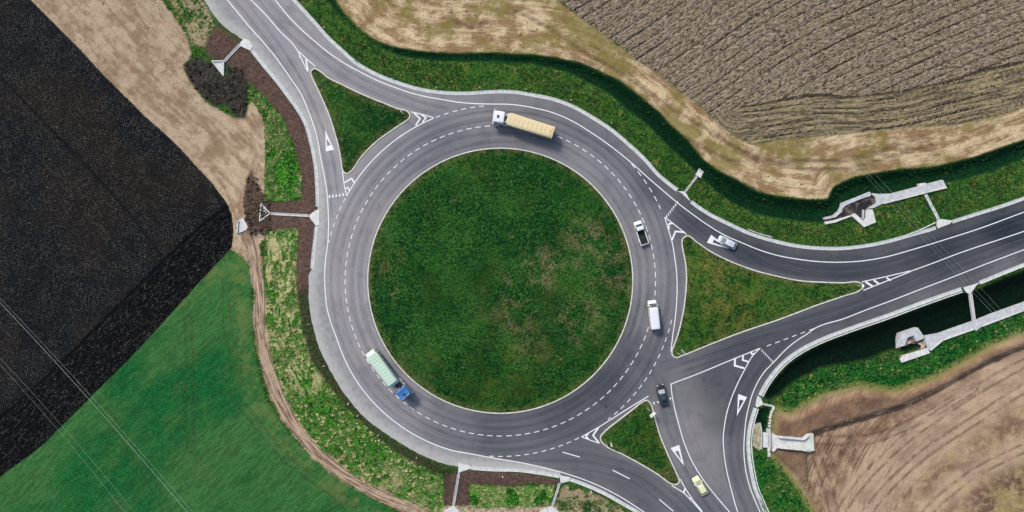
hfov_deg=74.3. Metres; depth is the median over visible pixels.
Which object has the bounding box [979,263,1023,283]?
road gutter
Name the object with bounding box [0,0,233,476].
tilled field
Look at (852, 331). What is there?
kerb strip
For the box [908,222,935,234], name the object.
kerb strip
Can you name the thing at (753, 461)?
kerb strip
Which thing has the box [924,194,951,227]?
drain chute
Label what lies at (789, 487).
slope weeds
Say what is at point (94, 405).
overhead wire
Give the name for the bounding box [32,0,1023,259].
bare soil
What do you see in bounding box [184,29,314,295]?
dark clods
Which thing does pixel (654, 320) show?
van
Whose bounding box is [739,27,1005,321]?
overhead wire
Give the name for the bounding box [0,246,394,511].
crop field
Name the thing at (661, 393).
hatchback
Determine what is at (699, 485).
hatchback
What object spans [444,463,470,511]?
drain chute
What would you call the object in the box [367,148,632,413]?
central island
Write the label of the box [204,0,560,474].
gravel shoulder
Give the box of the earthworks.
[773,332,1023,511]
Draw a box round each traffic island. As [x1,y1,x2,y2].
[310,68,410,173]
[600,400,679,484]
[671,235,863,357]
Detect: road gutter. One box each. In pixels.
[250,49,318,205]
[292,0,677,190]
[310,226,317,268]
[471,466,559,477]
[570,478,639,511]
[690,200,935,249]
[746,407,766,511]
[758,287,961,395]
[952,196,1023,222]
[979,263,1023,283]
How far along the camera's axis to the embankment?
150.96 m
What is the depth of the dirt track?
151.48 m
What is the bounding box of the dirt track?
[233,212,429,511]
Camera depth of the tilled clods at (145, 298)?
151.36 m
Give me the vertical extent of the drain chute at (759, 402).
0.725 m
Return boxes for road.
[227,0,1023,511]
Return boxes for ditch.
[329,0,1023,430]
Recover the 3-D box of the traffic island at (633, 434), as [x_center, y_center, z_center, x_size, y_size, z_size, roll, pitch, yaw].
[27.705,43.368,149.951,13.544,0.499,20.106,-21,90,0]
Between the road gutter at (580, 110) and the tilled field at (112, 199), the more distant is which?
the tilled field at (112, 199)
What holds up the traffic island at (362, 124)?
on the road
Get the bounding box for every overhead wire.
[6,309,186,511]
[737,30,1021,343]
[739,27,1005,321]
[750,32,1009,318]
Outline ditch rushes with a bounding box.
[387,48,1023,219]
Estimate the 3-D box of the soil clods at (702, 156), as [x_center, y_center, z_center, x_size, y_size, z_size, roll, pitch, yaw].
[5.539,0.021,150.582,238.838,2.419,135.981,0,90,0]
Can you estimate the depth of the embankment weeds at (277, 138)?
150.82 m
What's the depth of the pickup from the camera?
149.15 m
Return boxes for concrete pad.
[753,423,760,449]
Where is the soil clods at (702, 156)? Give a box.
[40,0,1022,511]
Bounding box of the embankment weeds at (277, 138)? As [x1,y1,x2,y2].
[248,90,554,511]
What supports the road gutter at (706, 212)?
on the road
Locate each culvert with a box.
[762,428,814,451]
[823,180,946,226]
[895,302,1023,362]
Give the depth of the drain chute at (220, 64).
150.41 m
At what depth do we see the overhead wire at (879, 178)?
141.33 m
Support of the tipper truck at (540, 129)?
on the road
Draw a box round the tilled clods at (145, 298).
[0,214,232,470]
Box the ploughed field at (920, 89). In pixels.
[561,0,1023,142]
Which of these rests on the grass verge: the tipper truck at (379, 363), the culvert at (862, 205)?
the culvert at (862, 205)
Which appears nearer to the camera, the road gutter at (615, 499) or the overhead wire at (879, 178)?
the overhead wire at (879, 178)
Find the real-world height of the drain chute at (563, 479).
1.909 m
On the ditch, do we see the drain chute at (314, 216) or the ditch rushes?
the ditch rushes
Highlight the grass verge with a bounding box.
[162,0,1023,511]
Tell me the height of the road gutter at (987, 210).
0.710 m
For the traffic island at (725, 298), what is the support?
on the road
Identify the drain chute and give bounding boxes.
[212,39,252,75]
[259,203,318,225]
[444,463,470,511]
[539,475,570,511]
[678,168,703,200]
[755,396,773,406]
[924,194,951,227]
[963,283,978,321]
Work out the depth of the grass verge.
150.22 m
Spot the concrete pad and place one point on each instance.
(756, 437)
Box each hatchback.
[656,384,667,405]
[692,475,707,495]
[717,235,737,249]
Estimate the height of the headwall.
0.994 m
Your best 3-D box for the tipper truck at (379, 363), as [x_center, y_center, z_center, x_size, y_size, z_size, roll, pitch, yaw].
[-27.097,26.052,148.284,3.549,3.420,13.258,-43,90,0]
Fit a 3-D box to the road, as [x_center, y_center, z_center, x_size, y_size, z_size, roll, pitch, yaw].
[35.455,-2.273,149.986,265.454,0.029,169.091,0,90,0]
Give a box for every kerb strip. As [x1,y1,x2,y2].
[751,409,768,511]
[762,291,962,396]
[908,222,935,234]
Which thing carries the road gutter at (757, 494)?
on the road
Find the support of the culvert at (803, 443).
on the grass verge
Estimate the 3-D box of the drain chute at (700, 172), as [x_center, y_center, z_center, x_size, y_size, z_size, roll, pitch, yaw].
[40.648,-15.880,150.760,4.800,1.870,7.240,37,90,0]
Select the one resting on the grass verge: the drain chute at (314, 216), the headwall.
the drain chute at (314, 216)
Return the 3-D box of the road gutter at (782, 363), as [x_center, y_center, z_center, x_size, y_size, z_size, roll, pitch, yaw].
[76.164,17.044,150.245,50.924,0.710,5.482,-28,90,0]
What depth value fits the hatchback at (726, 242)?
148.90 m
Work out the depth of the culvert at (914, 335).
150.12 m
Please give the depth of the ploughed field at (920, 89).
150.55 m
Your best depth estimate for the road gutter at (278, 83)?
149.97 m
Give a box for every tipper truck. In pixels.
[366,349,413,401]
[492,109,555,139]
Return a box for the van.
[647,300,659,329]
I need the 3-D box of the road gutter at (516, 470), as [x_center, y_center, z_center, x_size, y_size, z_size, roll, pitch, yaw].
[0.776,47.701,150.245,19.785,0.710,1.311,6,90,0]
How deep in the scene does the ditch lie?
151.04 m
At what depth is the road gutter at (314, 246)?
149.97 m
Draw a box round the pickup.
[633,221,648,245]
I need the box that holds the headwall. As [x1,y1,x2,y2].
[236,218,247,233]
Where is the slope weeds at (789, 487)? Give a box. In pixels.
[751,312,1023,511]
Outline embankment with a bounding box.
[265,228,444,511]
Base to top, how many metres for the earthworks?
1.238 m
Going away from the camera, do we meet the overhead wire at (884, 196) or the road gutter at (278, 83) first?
the overhead wire at (884, 196)
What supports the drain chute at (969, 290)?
on the grass verge

